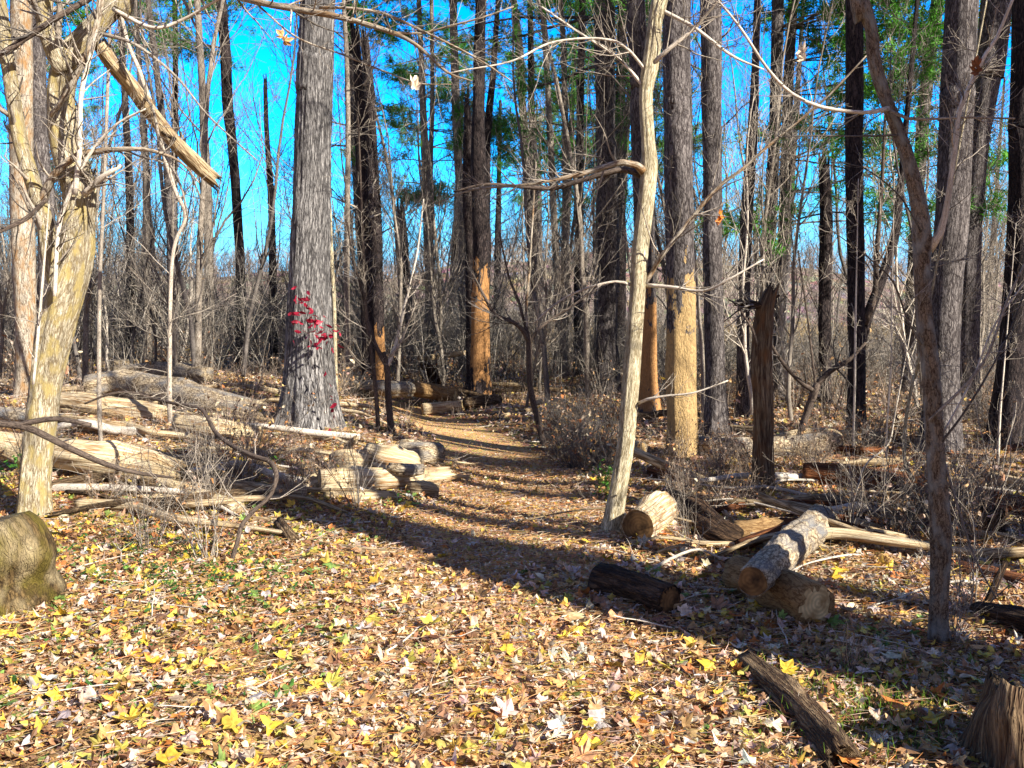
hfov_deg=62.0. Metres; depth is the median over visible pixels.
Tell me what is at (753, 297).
bare sapling
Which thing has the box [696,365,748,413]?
dry shrub
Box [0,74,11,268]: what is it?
bare sapling
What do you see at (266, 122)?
dead tree
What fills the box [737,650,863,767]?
fallen log
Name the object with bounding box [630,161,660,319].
bare sapling
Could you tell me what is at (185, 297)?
bare sapling
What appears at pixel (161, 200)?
bare sapling
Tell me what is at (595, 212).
bare tree
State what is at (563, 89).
slim tree
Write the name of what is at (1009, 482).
fallen log
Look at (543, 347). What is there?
bare sapling
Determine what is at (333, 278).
slim tree
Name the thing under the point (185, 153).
hung limb
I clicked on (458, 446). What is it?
path
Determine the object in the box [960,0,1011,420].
pine tree
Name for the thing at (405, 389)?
fallen log
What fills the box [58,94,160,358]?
bare sapling
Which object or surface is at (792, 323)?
bare sapling
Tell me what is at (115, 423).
fallen log
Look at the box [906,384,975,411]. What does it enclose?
dry shrub
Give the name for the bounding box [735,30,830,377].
bare sapling
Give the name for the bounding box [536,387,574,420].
dry shrub
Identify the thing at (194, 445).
dry shrub
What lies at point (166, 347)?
dry shrub
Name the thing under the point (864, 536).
fallen branch
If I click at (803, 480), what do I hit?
fallen branch
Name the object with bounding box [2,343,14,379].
dry shrub
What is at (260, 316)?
thicket
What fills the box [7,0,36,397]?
maple tree
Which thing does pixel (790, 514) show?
fallen branch
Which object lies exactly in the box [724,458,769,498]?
dry shrub
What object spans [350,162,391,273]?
bare sapling
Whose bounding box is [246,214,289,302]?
bare sapling
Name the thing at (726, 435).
dry shrub
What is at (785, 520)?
fallen branch
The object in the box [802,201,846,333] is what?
bare sapling
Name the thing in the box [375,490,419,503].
green plant
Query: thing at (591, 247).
bare tree
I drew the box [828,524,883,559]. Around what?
fallen branch
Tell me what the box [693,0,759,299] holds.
bare sapling
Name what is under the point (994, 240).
bare sapling
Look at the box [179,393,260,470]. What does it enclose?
dry shrub
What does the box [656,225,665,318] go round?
bare sapling
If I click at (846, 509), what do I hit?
fallen branch
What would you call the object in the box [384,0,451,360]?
slim tree
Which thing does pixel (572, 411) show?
dry shrub
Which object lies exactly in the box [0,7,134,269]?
bare sapling
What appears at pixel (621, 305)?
pine tree
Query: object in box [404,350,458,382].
dry shrub
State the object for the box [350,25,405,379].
dead tree
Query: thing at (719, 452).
dry shrub
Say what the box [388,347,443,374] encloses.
dry shrub
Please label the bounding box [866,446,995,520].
dry shrub
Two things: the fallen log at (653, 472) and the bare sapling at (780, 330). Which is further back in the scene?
the bare sapling at (780, 330)
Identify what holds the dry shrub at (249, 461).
on the ground at (316, 633)
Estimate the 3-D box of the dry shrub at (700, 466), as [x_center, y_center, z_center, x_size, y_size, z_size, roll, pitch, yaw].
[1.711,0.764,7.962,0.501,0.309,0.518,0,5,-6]
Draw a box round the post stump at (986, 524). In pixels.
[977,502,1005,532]
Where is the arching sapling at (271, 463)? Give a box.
[65,369,309,563]
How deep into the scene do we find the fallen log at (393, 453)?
8.04 m
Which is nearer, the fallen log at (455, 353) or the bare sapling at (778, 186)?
the fallen log at (455, 353)
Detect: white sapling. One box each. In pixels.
[817,162,891,455]
[853,237,949,486]
[866,173,910,457]
[878,0,1013,507]
[993,198,1023,465]
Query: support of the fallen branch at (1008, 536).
on the ground at (316, 633)
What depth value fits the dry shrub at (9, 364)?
13.04 m
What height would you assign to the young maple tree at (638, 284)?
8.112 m
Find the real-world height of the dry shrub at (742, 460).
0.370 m
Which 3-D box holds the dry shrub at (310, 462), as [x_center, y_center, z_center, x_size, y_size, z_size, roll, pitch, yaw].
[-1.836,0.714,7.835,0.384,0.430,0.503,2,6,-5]
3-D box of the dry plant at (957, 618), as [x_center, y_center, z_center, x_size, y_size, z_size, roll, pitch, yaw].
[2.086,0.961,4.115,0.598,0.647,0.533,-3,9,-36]
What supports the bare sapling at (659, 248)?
on the ground at (316, 633)
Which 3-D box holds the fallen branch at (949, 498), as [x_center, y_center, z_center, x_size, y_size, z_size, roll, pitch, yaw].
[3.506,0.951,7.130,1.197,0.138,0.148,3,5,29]
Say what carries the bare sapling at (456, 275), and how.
on the ground at (316, 633)
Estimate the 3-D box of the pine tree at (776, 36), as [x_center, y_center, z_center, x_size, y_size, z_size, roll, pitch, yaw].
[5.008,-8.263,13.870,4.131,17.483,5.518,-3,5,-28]
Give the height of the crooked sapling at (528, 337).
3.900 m
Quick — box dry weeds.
[0,348,1022,471]
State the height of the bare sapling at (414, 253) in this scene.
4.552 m
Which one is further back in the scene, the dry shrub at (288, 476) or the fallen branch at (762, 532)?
the dry shrub at (288, 476)
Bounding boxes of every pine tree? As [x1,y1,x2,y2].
[8,0,227,359]
[32,0,63,385]
[46,58,108,209]
[112,0,263,231]
[336,0,532,361]
[376,0,473,241]
[418,0,662,395]
[428,0,616,358]
[437,0,511,395]
[450,0,559,324]
[486,34,586,224]
[491,0,663,374]
[512,0,542,328]
[520,0,746,366]
[529,0,663,420]
[569,4,663,209]
[654,0,709,459]
[691,0,773,436]
[694,0,1011,397]
[729,0,914,400]
[733,0,780,417]
[769,0,944,393]
[844,0,866,441]
[916,0,997,454]
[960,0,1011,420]
[983,0,1023,446]
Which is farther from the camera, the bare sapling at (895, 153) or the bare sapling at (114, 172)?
the bare sapling at (114, 172)
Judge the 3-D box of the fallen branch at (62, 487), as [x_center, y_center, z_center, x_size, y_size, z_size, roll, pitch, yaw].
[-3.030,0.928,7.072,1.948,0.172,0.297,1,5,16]
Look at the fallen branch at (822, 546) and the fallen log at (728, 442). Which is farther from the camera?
the fallen log at (728, 442)
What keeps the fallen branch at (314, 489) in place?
on the ground at (316, 633)
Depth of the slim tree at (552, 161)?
21.84 m
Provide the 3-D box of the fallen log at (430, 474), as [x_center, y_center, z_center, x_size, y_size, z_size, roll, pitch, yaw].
[-1.083,0.840,7.808,1.402,0.247,0.332,-3,6,-32]
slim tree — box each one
[29,6,173,440]
[84,7,262,421]
[107,0,177,362]
[138,0,216,369]
[258,113,394,390]
[333,0,384,379]
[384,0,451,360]
[504,0,559,371]
[517,0,585,378]
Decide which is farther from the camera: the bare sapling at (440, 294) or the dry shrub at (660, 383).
the bare sapling at (440, 294)
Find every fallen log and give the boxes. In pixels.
[0,379,13,388]
[0,407,59,422]
[0,431,189,480]
[59,392,167,419]
[59,414,126,430]
[83,369,267,422]
[110,357,189,369]
[113,362,213,381]
[122,492,208,506]
[171,414,262,439]
[212,476,306,501]
[288,466,337,486]
[317,466,457,493]
[322,490,394,502]
[329,449,373,467]
[338,379,415,397]
[363,443,420,467]
[386,463,424,476]
[399,438,445,465]
[405,480,439,497]
[412,382,458,401]
[417,350,465,360]
[419,362,440,383]
[421,400,464,414]
[463,394,502,408]
[499,408,557,417]
[555,442,616,460]
[587,562,680,613]
[620,491,678,539]
[634,441,646,457]
[647,465,699,489]
[661,488,743,541]
[699,430,843,456]
[722,555,834,626]
[730,424,752,433]
[731,516,784,536]
[737,504,839,598]
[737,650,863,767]
[781,494,855,501]
[802,462,925,491]
[875,413,908,424]
[948,480,1023,515]
[951,559,1023,588]
[952,528,1023,545]
[961,467,1023,490]
[969,601,1023,636]
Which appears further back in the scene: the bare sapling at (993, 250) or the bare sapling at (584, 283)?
the bare sapling at (993, 250)
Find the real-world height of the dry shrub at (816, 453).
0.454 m
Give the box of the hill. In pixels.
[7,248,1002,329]
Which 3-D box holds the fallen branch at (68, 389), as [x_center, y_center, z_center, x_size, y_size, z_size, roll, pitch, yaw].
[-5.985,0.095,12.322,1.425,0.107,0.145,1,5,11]
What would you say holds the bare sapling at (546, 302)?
on the ground at (316, 633)
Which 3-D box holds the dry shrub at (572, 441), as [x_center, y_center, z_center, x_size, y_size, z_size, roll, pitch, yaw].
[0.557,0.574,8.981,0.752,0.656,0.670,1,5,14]
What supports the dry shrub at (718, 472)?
on the ground at (316, 633)
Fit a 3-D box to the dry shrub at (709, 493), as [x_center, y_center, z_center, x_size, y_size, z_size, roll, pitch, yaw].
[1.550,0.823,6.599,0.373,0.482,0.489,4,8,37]
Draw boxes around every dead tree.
[232,67,293,366]
[331,13,403,399]
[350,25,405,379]
[391,200,414,365]
[447,84,502,389]
[722,279,779,493]
[808,152,845,403]
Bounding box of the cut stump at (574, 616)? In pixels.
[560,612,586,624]
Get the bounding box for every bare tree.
[289,0,415,253]
[437,74,469,351]
[439,130,458,313]
[490,100,525,339]
[510,122,549,313]
[536,13,591,290]
[556,41,632,327]
[571,83,595,326]
[659,18,726,245]
[692,0,758,213]
[763,0,839,319]
[986,77,1007,327]
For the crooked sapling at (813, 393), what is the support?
on the ground at (316, 633)
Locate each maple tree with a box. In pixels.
[0,0,534,519]
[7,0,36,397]
[406,0,894,534]
[705,0,1023,649]
[841,0,1010,344]
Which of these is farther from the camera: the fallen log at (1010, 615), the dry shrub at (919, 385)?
the dry shrub at (919, 385)
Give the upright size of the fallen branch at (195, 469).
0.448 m
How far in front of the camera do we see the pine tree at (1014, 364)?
9.51 m
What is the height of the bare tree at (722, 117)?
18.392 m
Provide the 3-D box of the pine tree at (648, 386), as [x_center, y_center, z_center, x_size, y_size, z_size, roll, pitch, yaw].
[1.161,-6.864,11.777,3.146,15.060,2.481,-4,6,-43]
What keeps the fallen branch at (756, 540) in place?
on the ground at (316, 633)
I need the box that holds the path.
[192,395,698,767]
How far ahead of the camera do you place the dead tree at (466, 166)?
16.07 m
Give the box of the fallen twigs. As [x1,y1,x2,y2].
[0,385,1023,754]
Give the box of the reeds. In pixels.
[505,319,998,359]
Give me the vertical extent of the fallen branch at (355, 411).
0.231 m
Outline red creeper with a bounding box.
[288,286,343,430]
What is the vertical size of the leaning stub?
0.288 m
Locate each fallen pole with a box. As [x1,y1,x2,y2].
[633,447,713,487]
[757,492,928,550]
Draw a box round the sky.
[0,0,1010,280]
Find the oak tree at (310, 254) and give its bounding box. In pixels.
[272,0,346,430]
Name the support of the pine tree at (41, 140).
on the ground at (316, 633)
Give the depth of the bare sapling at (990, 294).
22.63 m
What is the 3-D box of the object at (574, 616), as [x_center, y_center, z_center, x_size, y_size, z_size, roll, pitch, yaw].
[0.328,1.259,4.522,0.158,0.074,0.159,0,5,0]
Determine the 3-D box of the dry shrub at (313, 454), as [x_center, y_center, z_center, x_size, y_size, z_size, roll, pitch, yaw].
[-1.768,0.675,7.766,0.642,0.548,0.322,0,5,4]
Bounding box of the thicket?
[0,195,1001,399]
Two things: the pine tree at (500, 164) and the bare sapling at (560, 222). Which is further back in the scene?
the pine tree at (500, 164)
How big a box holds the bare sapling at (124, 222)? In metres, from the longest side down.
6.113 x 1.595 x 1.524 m
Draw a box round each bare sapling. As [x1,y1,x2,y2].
[0,0,202,385]
[0,6,37,300]
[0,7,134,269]
[0,64,119,378]
[0,65,59,316]
[0,70,38,378]
[0,72,99,246]
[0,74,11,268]
[0,78,56,293]
[0,112,109,353]
[0,114,13,315]
[0,142,8,265]
[5,85,119,359]
[35,168,61,247]
[36,150,90,321]
[46,63,129,369]
[49,95,141,370]
[57,142,113,363]
[58,16,144,336]
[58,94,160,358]
[81,62,153,333]
[83,84,179,361]
[93,135,159,357]
[95,157,124,247]
[96,0,225,376]
[97,0,186,279]
[97,0,235,366]
[98,24,189,353]
[98,73,196,317]
[103,144,142,350]
[105,158,154,315]
[105,193,183,339]
[110,114,177,363]
[114,0,297,383]
[118,67,195,317]
[124,135,252,362]
[128,54,221,347]
[142,72,195,326]
[161,103,255,299]
[187,78,262,336]
[206,0,341,375]
[244,0,378,367]
[246,140,293,342]
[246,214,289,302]
[250,9,353,267]
[250,121,343,309]
[282,35,414,317]
[286,100,352,338]
[293,0,457,374]
[332,30,401,362]
[332,107,377,303]
[332,209,353,299]
[333,174,395,353]
[334,1,448,380]
[337,117,418,306]
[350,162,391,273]
[353,132,412,295]
[377,38,501,385]
[378,19,519,349]
[379,0,491,372]
[379,164,407,344]
[380,169,433,379]
[389,114,462,354]
[403,117,496,348]
[413,5,533,289]
[429,75,533,321]
[434,59,521,298]
[440,0,611,408]
[440,190,503,368]
[449,67,549,343]
[464,0,700,396]
[490,69,559,362]
[490,90,600,394]
[490,175,524,315]
[490,188,534,353]
[491,156,547,305]
[491,222,514,292]
[501,144,629,406]
[509,0,628,375]
[513,0,663,369]
[520,106,591,304]
[522,152,590,373]
[534,236,584,365]
[535,101,621,301]
[537,8,660,319]
[537,125,573,307]
[541,189,584,311]
[566,3,664,316]
[568,198,593,367]
[570,144,628,376]
[571,179,595,291]
[580,1,724,309]
[584,26,664,293]
[584,189,595,304]
[590,2,746,313]
[616,16,740,302]
[618,1,797,387]
[618,110,665,322]
[621,0,749,419]
[626,63,700,288]
[626,107,696,295]
[627,210,664,306]
[630,2,699,290]
[630,70,701,366]
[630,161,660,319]
[655,15,747,313]
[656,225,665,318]
[656,271,666,345]
[657,50,837,417]
[660,33,743,329]
[690,0,830,300]
[692,67,767,314]
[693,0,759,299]
[694,190,728,333]
[696,0,845,311]
[698,146,814,323]
[700,201,739,324]
[701,35,815,297]
[701,52,868,399]
[723,0,872,420]
[725,158,759,330]
[726,25,812,323]
[729,156,774,297]
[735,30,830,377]
[789,0,901,324]
[789,24,873,374]
[799,106,881,348]
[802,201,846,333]
[809,31,996,407]
[824,0,1007,328]
[834,0,985,401]
[835,168,935,315]
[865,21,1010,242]
[886,97,1008,256]
[897,46,1009,301]
[903,4,1007,237]
[931,29,1010,267]
[934,69,1009,337]
[980,75,1009,390]
[980,195,1006,373]
[981,76,1008,369]
[981,125,1007,333]
[981,163,1007,333]
[981,172,1004,306]
[981,192,1006,323]
[981,245,1003,338]
[981,268,1003,329]
[984,133,1007,315]
[984,173,1007,283]
[985,166,1007,314]
[991,53,1009,305]
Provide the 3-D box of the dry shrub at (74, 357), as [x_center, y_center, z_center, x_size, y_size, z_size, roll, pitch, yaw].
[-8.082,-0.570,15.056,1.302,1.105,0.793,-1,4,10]
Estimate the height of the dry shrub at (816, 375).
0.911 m
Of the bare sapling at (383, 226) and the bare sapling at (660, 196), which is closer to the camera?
the bare sapling at (660, 196)
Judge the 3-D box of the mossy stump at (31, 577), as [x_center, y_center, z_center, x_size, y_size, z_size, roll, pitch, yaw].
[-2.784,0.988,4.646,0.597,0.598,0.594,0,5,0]
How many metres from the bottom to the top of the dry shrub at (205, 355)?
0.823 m
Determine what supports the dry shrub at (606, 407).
on the ground at (316, 633)
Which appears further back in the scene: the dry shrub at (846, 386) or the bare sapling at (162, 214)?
the bare sapling at (162, 214)
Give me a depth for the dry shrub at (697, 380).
15.88 m
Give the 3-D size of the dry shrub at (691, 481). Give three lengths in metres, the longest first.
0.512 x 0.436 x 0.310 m
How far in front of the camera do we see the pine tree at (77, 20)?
20.54 m
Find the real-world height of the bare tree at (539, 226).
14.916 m
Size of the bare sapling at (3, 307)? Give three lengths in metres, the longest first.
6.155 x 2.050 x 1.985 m
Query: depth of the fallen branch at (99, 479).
7.27 m
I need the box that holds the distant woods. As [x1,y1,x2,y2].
[2,228,1004,325]
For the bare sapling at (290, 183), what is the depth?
21.05 m
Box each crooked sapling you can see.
[327,69,427,430]
[330,192,439,434]
[455,139,604,448]
[750,250,885,435]
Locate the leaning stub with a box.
[983,560,1008,602]
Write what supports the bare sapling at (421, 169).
on the ground at (316, 633)
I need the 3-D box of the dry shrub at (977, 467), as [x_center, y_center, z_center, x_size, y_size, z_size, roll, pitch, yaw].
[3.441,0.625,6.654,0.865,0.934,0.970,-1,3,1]
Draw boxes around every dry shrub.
[0,311,76,380]
[0,333,14,375]
[0,361,29,387]
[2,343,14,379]
[68,337,90,368]
[78,446,147,498]
[120,339,164,358]
[132,334,191,375]
[135,370,244,482]
[135,370,283,489]
[138,459,233,513]
[139,295,214,362]
[141,333,186,361]
[145,330,210,359]
[160,271,243,365]
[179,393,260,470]
[182,340,219,366]
[191,392,289,481]
[199,367,283,440]
[203,373,260,421]
[206,354,325,481]
[224,339,283,394]
[247,401,280,422]
[253,459,300,501]
[261,452,334,505]
[266,350,284,375]
[268,440,316,485]
[271,411,310,463]
[282,387,331,416]
[288,429,347,474]
[293,427,353,486]
[298,441,325,473]
[319,450,352,478]
[335,336,365,396]
[338,360,371,397]
[339,340,361,372]
[339,341,391,379]
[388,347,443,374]
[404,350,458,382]
[523,412,591,461]
[530,393,581,430]
[531,410,597,467]
[534,405,563,433]
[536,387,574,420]
[537,416,588,446]
[538,420,565,449]
[539,386,609,423]
[540,398,582,428]
[542,388,607,432]
[543,417,615,471]
[543,429,601,469]
[544,397,599,433]
[544,412,608,454]
[549,406,616,438]
[551,389,607,429]
[551,397,597,431]
[559,388,603,406]
[561,413,601,433]
[563,382,620,427]
[564,413,642,458]
[571,333,622,399]
[573,391,645,432]
[577,388,640,431]
[577,425,616,466]
[580,405,619,436]
[583,394,618,423]
[583,430,641,471]
[587,421,618,458]
[592,412,657,455]
[594,314,665,373]
[651,419,704,461]
[653,460,705,498]
[655,432,689,489]
[657,325,665,389]
[657,352,698,402]
[659,456,704,495]
[663,470,706,496]
[664,365,700,395]
[668,441,722,488]
[669,457,695,484]
[671,452,712,473]
[675,456,703,491]
[691,459,738,509]
[692,429,734,462]
[692,436,737,483]
[696,360,735,402]
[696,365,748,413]
[697,433,738,472]
[698,469,749,506]
[703,434,734,483]
[707,435,751,473]
[711,417,752,445]
[715,416,746,444]
[721,423,752,479]
[723,437,782,469]
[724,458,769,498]
[725,350,735,396]
[728,433,780,458]
[729,463,786,509]
[731,432,778,475]
[750,307,827,407]
[762,383,906,526]
[773,287,902,417]
[774,421,816,469]
[791,348,844,392]
[791,353,845,394]
[791,435,837,462]
[792,411,837,462]
[794,438,834,465]
[795,416,830,458]
[800,333,887,407]
[803,339,866,405]
[807,416,860,454]
[810,369,962,530]
[810,456,896,514]
[823,395,894,446]
[832,289,909,388]
[832,320,898,384]
[832,407,914,454]
[834,367,886,395]
[834,370,887,399]
[842,304,897,380]
[843,327,910,393]
[849,460,960,535]
[855,360,921,442]
[866,366,920,424]
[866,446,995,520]
[867,366,910,411]
[867,384,1007,522]
[876,383,921,443]
[879,411,1023,541]
[885,343,995,429]
[899,365,1023,493]
[902,420,1012,513]
[905,429,1017,518]
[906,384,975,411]
[946,431,1023,507]
[951,469,1023,543]
[951,471,1023,530]
[958,438,1023,532]
[961,343,990,437]
[962,352,995,414]
[962,373,994,427]
[966,397,990,430]
[970,391,991,429]
[974,394,1023,446]
[980,364,993,405]
[981,301,1000,367]
[982,338,996,392]
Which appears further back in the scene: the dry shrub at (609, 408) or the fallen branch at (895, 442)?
the dry shrub at (609, 408)
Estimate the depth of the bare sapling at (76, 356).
15.19 m
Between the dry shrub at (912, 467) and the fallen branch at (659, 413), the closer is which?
the dry shrub at (912, 467)
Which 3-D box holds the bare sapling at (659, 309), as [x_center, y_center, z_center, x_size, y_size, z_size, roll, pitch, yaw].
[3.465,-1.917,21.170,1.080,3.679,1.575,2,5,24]
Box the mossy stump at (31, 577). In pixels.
[0,510,66,617]
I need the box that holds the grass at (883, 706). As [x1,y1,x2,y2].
[699,622,1002,764]
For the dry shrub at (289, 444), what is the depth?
8.46 m
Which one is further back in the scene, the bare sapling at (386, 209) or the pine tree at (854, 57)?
the bare sapling at (386, 209)
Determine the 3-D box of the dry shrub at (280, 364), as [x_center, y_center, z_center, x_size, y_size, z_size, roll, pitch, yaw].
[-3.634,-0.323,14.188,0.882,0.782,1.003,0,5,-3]
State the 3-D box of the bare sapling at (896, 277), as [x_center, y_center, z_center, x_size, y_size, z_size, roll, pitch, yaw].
[5.899,-2.478,12.965,1.659,5.953,2.184,-3,5,-31]
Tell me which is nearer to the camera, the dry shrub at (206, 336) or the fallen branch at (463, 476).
the fallen branch at (463, 476)
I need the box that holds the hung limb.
[94,38,222,230]
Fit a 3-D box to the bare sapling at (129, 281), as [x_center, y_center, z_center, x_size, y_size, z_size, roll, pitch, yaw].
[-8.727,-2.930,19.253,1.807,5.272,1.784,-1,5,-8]
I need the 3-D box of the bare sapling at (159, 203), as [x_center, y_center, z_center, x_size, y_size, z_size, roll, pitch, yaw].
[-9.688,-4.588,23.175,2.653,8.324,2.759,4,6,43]
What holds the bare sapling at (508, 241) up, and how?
on the ground at (316, 633)
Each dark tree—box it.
[104,0,240,361]
[116,0,248,366]
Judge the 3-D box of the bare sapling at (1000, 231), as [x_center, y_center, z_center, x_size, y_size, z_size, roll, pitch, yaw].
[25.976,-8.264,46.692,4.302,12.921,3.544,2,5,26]
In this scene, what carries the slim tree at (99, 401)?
on the ground at (316, 633)
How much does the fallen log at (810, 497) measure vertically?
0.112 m
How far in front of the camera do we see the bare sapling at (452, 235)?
19.02 m
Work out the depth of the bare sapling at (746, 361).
12.16 m
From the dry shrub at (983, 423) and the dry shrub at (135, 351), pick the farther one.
the dry shrub at (135, 351)
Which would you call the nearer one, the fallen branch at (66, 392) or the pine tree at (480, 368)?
the fallen branch at (66, 392)
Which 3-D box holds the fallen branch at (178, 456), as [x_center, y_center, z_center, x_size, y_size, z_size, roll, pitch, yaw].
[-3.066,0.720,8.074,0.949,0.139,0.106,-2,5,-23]
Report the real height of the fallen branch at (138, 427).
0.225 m
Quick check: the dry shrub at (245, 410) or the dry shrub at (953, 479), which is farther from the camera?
the dry shrub at (245, 410)
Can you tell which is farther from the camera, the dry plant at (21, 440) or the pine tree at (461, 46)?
the pine tree at (461, 46)
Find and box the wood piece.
[273,517,298,544]
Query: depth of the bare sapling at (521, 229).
20.10 m
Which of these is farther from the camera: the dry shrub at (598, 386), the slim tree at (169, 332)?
the dry shrub at (598, 386)
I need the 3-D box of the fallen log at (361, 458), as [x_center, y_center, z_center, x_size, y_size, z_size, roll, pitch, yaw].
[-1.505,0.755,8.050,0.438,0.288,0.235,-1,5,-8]
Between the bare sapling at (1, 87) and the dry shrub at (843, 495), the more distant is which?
the bare sapling at (1, 87)
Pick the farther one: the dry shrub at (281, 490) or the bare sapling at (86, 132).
the bare sapling at (86, 132)
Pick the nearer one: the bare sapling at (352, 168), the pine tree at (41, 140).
the pine tree at (41, 140)
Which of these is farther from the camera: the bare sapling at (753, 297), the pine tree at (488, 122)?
the bare sapling at (753, 297)
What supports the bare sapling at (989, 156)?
on the ground at (316, 633)
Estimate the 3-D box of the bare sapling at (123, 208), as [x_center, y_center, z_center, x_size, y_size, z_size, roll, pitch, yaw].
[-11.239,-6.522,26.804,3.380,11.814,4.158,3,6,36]
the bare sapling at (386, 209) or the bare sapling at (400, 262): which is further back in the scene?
the bare sapling at (386, 209)
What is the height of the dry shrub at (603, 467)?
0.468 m
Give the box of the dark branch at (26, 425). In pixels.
[0,416,173,478]
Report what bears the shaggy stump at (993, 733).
on the ground at (316, 633)
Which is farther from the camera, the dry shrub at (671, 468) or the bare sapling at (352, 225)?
the bare sapling at (352, 225)
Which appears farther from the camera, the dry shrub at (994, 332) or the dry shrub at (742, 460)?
the dry shrub at (994, 332)
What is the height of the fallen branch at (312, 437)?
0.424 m
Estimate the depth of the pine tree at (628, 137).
32.41 m
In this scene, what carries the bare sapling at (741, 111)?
on the ground at (316, 633)
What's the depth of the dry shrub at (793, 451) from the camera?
8.29 m
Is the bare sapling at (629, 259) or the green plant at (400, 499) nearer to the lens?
the green plant at (400, 499)
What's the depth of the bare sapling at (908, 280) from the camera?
14.03 m
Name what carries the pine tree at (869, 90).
on the ground at (316, 633)
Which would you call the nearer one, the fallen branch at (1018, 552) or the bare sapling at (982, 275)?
the fallen branch at (1018, 552)
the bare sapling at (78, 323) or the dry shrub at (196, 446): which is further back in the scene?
the bare sapling at (78, 323)
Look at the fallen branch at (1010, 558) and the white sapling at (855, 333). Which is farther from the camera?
the white sapling at (855, 333)
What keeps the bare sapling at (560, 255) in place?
on the ground at (316, 633)
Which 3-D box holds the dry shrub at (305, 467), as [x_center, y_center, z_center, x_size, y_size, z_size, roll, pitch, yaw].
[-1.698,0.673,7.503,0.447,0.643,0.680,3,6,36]
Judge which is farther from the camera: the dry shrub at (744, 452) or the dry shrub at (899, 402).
the dry shrub at (899, 402)
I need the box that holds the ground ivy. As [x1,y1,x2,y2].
[6,504,351,697]
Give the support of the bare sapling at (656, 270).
on the ground at (316, 633)
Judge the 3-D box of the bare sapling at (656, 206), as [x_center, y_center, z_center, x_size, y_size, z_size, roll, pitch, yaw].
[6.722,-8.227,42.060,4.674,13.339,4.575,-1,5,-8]
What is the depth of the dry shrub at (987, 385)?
13.44 m
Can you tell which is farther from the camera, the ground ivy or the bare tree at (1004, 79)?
the bare tree at (1004, 79)
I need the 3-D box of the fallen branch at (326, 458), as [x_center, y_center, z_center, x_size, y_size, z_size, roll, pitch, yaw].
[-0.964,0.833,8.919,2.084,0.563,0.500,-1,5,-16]
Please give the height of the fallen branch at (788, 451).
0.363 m
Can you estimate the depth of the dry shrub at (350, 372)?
13.13 m
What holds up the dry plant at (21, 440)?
on the ground at (316, 633)
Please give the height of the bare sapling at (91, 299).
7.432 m
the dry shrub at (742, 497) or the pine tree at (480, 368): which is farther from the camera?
the pine tree at (480, 368)
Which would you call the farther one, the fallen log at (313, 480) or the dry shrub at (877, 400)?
the dry shrub at (877, 400)
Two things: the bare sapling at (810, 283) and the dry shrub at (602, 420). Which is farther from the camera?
the bare sapling at (810, 283)
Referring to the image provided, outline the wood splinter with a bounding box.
[343,435,359,448]
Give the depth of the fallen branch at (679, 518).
6.54 m
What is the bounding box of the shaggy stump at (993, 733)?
[956,669,1023,767]
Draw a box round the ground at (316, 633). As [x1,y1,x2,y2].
[0,325,1023,767]
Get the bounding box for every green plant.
[0,447,19,480]
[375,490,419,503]
[591,459,613,496]
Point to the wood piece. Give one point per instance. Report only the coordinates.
(281, 523)
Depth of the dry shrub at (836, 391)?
13.75 m
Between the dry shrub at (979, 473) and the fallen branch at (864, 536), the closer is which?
the fallen branch at (864, 536)
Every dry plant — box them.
[0,365,84,494]
[93,401,229,550]
[108,356,273,562]
[288,386,388,508]
[636,466,734,547]
[821,606,886,673]
[880,523,998,648]
[889,451,1023,613]
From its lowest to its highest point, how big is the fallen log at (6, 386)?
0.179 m
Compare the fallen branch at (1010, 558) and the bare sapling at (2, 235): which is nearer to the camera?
the fallen branch at (1010, 558)
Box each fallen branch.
[0,591,85,619]
[7,387,129,401]
[22,419,149,436]
[44,489,270,517]
[52,472,218,489]
[52,483,239,516]
[59,405,122,418]
[61,386,83,391]
[64,461,185,523]
[74,499,298,536]
[82,421,218,445]
[86,472,174,483]
[97,544,142,560]
[129,474,244,511]
[132,444,173,456]
[159,495,348,514]
[165,437,267,452]
[167,422,359,440]
[171,453,240,460]
[172,387,221,416]
[178,440,315,473]
[193,460,301,482]
[198,460,287,478]
[206,383,280,394]
[209,413,361,430]
[220,478,282,489]
[221,516,302,526]
[247,485,405,495]
[260,398,278,402]
[264,447,331,455]
[302,436,471,466]
[318,442,490,467]
[321,435,365,447]
[340,401,398,419]
[341,408,399,430]
[453,473,472,478]
[458,389,503,398]
[459,389,552,398]
[492,382,526,387]
[504,387,571,393]
[510,476,694,523]
[530,398,571,404]
[612,466,806,494]
[614,410,738,422]
[616,526,762,547]
[630,462,800,515]
[653,525,731,569]
[657,537,706,555]
[672,472,801,482]
[697,497,880,527]
[705,532,774,560]
[714,493,866,512]
[722,474,817,491]
[734,514,896,551]
[750,532,831,548]
[763,529,915,545]
[774,427,889,436]
[774,443,865,461]
[779,518,888,534]
[786,463,903,516]
[792,532,863,572]
[814,544,854,561]
[824,466,903,494]
[825,527,982,555]
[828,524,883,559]
[831,445,896,453]
[831,502,878,515]
[840,455,914,465]
[854,502,961,515]
[867,574,975,607]
[869,440,991,468]
[882,481,921,526]
[887,492,981,501]
[890,554,929,573]
[892,435,917,444]
[952,527,1021,544]
[963,478,1023,493]
[971,547,1023,560]
[991,557,1023,562]
[1000,442,1023,452]
[1016,538,1023,546]
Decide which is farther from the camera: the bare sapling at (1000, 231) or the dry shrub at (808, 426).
the bare sapling at (1000, 231)

